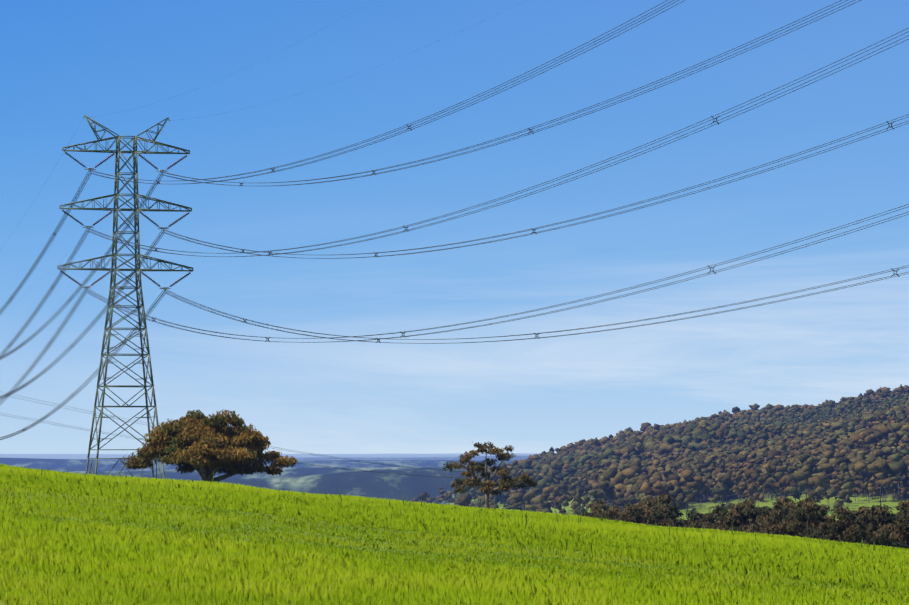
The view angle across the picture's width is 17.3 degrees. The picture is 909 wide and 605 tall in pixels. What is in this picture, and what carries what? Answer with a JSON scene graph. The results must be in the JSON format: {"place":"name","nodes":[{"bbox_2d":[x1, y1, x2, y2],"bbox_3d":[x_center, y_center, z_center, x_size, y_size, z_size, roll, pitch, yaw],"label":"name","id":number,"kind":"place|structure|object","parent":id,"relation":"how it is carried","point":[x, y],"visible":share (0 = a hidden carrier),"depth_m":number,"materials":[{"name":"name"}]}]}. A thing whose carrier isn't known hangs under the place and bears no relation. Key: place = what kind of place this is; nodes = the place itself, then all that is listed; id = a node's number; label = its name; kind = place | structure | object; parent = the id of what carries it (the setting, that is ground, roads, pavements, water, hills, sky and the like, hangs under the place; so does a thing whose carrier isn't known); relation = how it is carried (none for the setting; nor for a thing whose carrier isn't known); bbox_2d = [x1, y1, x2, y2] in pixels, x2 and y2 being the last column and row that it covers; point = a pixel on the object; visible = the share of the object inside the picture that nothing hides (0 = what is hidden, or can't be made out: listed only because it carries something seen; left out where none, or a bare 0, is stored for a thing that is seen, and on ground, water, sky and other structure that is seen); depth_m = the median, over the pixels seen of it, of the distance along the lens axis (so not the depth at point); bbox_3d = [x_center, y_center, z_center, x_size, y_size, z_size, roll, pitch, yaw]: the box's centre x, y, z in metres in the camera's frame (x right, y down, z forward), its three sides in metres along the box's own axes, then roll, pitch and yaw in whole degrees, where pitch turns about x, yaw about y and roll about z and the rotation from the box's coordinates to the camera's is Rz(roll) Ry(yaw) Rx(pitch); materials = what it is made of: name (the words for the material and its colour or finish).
{"place":"outdoors","nodes":[
{"label":"outdoors","id":0,"kind":"place"},
{"bbox_2d":[7,115,899,429],"bbox_3d":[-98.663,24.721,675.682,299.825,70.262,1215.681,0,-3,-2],"label":"spacer dampers","id":1,"kind":"object","parent":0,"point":[403,231],"visible":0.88,"depth_m":362.15,"materials":[{"name":"grey metal"}]},
{"bbox_2d":[0,453,908,604],"bbox_3d":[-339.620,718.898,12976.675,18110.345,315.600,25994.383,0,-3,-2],"label":"ground","id":2,"kind":"structure","parent":0,"point":[307,478],"depth_m":2985.03,"materials":[{"name":"green plant"}]},
{"bbox_2d":[57,115,192,479],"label":"pylon","id":3,"kind":"object","parent":2,"relation":"on","point":[111,270],"visible":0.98,"depth_m":520.45,"materials":[{"name":"metal"}]},
{"bbox_2d":[0,1,523,311],"bbox_3d":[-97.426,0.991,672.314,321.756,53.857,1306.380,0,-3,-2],"label":"earth wires","id":4,"kind":"object","parent":3,"relation":"attached to","point":[231,111],"visible":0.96,"depth_m":440.46,"materials":[{"name":"grey metal"}]},
{"bbox_2d":[0,0,908,439],"bbox_3d":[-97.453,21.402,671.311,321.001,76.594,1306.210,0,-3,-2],"label":"conductors","id":5,"kind":"object","parent":3,"relation":"attached to","point":[52,364],"visible":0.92,"depth_m":308.18,"materials":[{"name":"grey metal"}]},
{"bbox_2d":[120,409,297,481],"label":"tree","id":6,"kind":"object","parent":2,"relation":"on","point":[203,445],"visible":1,"depth_m":444.22,"materials":[{"name":"brown plant"}]},
{"bbox_2d":[0,392,603,477],"bbox_3d":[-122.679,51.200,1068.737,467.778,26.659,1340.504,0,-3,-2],"label":"line wires","id":7,"kind":"object","parent":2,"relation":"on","point":[312,453],"visible":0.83,"depth_m":840.14,"materials":[{"name":"grey metal"}]},
{"bbox_2d":[0,475,908,604],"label":"grass","id":8,"kind":"structure","parent":2,"relation":"on","point":[463,586],"depth_m":89.89,"materials":[{"name":"green plant"}]},
{"bbox_2d":[0,463,908,595],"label":"crest grass tufts","id":9,"kind":"object","parent":2,"relation":"on","point":[593,526],"visible":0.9,"depth_m":196.88,"materials":[{"name":"green plant"}]},
{"bbox_2d":[443,441,537,507],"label":"tree","id":10,"kind":"object","parent":2,"relation":"on","point":[505,483],"visible":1,"depth_m":436.58,"materials":[{"name":"brown plant"}]},
{"bbox_2d":[578,500,610,517],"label":"scrub tree","id":11,"kind":"object","parent":2,"relation":"on","point":[596,507],"visible":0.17,"depth_m":507.09,"materials":[{"name":"brown plant"}]},
{"bbox_2d":[593,507,621,519],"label":"scrub tree","id":12,"kind":"object","parent":2,"relation":"on","point":[611,512],"visible":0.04,"depth_m":494.23,"materials":[{"name":"brown plant"}]},
{"bbox_2d":[605,506,629,517],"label":"scrub tree","id":13,"kind":"object","parent":2,"relation":"on","point":[618,508],"visible":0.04,"depth_m":504.47,"materials":[{"name":"brown plant"}]},
{"bbox_2d":[612,503,656,525],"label":"scrub tree","id":14,"kind":"object","parent":2,"relation":"on","point":[631,511],"visible":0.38,"depth_m":463.77,"materials":[{"name":"brown plant"}]},
{"bbox_2d":[637,501,674,517],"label":"scrub tree","id":15,"kind":"object","parent":2,"relation":"on","point":[640,503],"depth_m":518.38,"materials":[{"name":"brown plant"}]},
{"bbox_2d":[412,384,908,525],"bbox_3d":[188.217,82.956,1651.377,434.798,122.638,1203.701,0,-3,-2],"label":"woodland","id":16,"kind":"object","parent":2,"relation":"on","point":[822,438],"depth_m":1553.01,"materials":[{"name":"green plant"}]},
{"bbox_2d":[632,493,691,523],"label":"scrub tree","id":17,"kind":"object","parent":2,"relation":"on","point":[663,499],"visible":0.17,"depth_m":509.34,"materials":[{"name":"brown plant"}]},
{"bbox_2d":[650,511,673,526],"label":"scrub tree","id":18,"kind":"object","parent":2,"relation":"on","point":[661,519],"visible":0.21,"depth_m":469.10,"materials":[{"name":"brown plant"}]},
{"bbox_2d":[640,503,691,527],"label":"scrub tree","id":19,"kind":"object","parent":2,"relation":"on","point":[660,508],"visible":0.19,"depth_m":501.02,"materials":[{"name":"brown plant"}]},
{"bbox_2d":[686,510,710,525],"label":"scrub tree","id":20,"kind":"object","parent":2,"relation":"on","point":[694,515],"visible":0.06,"depth_m":518.48,"materials":[{"name":"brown plant"}]},
{"bbox_2d":[681,505,740,528],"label":"scrub tree","id":21,"kind":"object","parent":2,"relation":"on","point":[717,510],"visible":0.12,"depth_m":493.30,"materials":[{"name":"brown plant"}]},
{"bbox_2d":[710,499,762,531],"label":"scrub tree","id":22,"kind":"object","parent":2,"relation":"on","point":[729,520],"visible":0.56,"depth_m":468.16,"materials":[{"name":"brown plant"}]},
{"bbox_2d":[735,505,758,526],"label":"scrub tree","id":23,"kind":"object","parent":2,"relation":"on","point":[745,519],"visible":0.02,"depth_m":469.99,"materials":[{"name":"brown plant"}]},
{"bbox_2d":[740,506,777,532],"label":"scrub tree","id":24,"kind":"object","parent":2,"relation":"on","point":[758,526],"visible":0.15,"depth_m":458.23,"materials":[{"name":"brown plant"}]},
{"bbox_2d":[757,508,789,534],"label":"scrub tree","id":25,"kind":"object","parent":2,"relation":"on","point":[779,515],"visible":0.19,"depth_m":448.17,"materials":[{"name":"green plant"}]},
{"bbox_2d":[772,497,800,512],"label":"scrub tree","id":26,"kind":"object","parent":2,"relation":"on","point":[780,503],"visible":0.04,"depth_m":472.04,"materials":[{"name":"brown plant"}]},
{"bbox_2d":[773,501,832,539],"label":"scrub tree","id":27,"kind":"object","parent":2,"relation":"on","point":[808,517],"visible":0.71,"depth_m":418.97,"materials":[{"name":"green plant"}]},
{"bbox_2d":[782,497,833,538],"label":"scrub tree","id":28,"kind":"object","parent":2,"relation":"on","point":[799,504],"visible":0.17,"depth_m":429.82,"materials":[{"name":"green plant"}]},
{"bbox_2d":[804,505,870,542],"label":"scrub tree","id":29,"kind":"object","parent":2,"relation":"on","point":[850,530],"visible":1,"depth_m":406.29,"materials":[{"name":"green plant"}]},
{"bbox_2d":[830,506,870,542],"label":"scrub tree","id":30,"kind":"object","parent":2,"relation":"on","point":[856,513],"visible":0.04,"depth_m":438.23,"materials":[{"name":"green plant"}]},
{"bbox_2d":[839,505,905,546],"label":"scrub tree","id":31,"kind":"object","parent":2,"relation":"on","point":[871,527],"visible":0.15,"depth_m":429.60,"materials":[{"name":"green plant"}]},
{"bbox_2d":[861,504,908,547],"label":"scrub tree","id":32,"kind":"object","parent":2,"relation":"on","point":[878,518],"visible":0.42,"depth_m":428.08,"materials":[{"name":"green plant"}]},
{"bbox_2d":[867,500,908,546],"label":"scrub tree","id":33,"kind":"object","parent":2,"relation":"on","point":[900,523],"visible":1,"depth_m":382.73,"materials":[{"name":"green plant"}]},
{"bbox_2d":[0,0,908,453],"label":"sky","id":34,"kind":"structure","parent":0,"point":[62,62],"materials":[{"name":"blue"}]}
]}

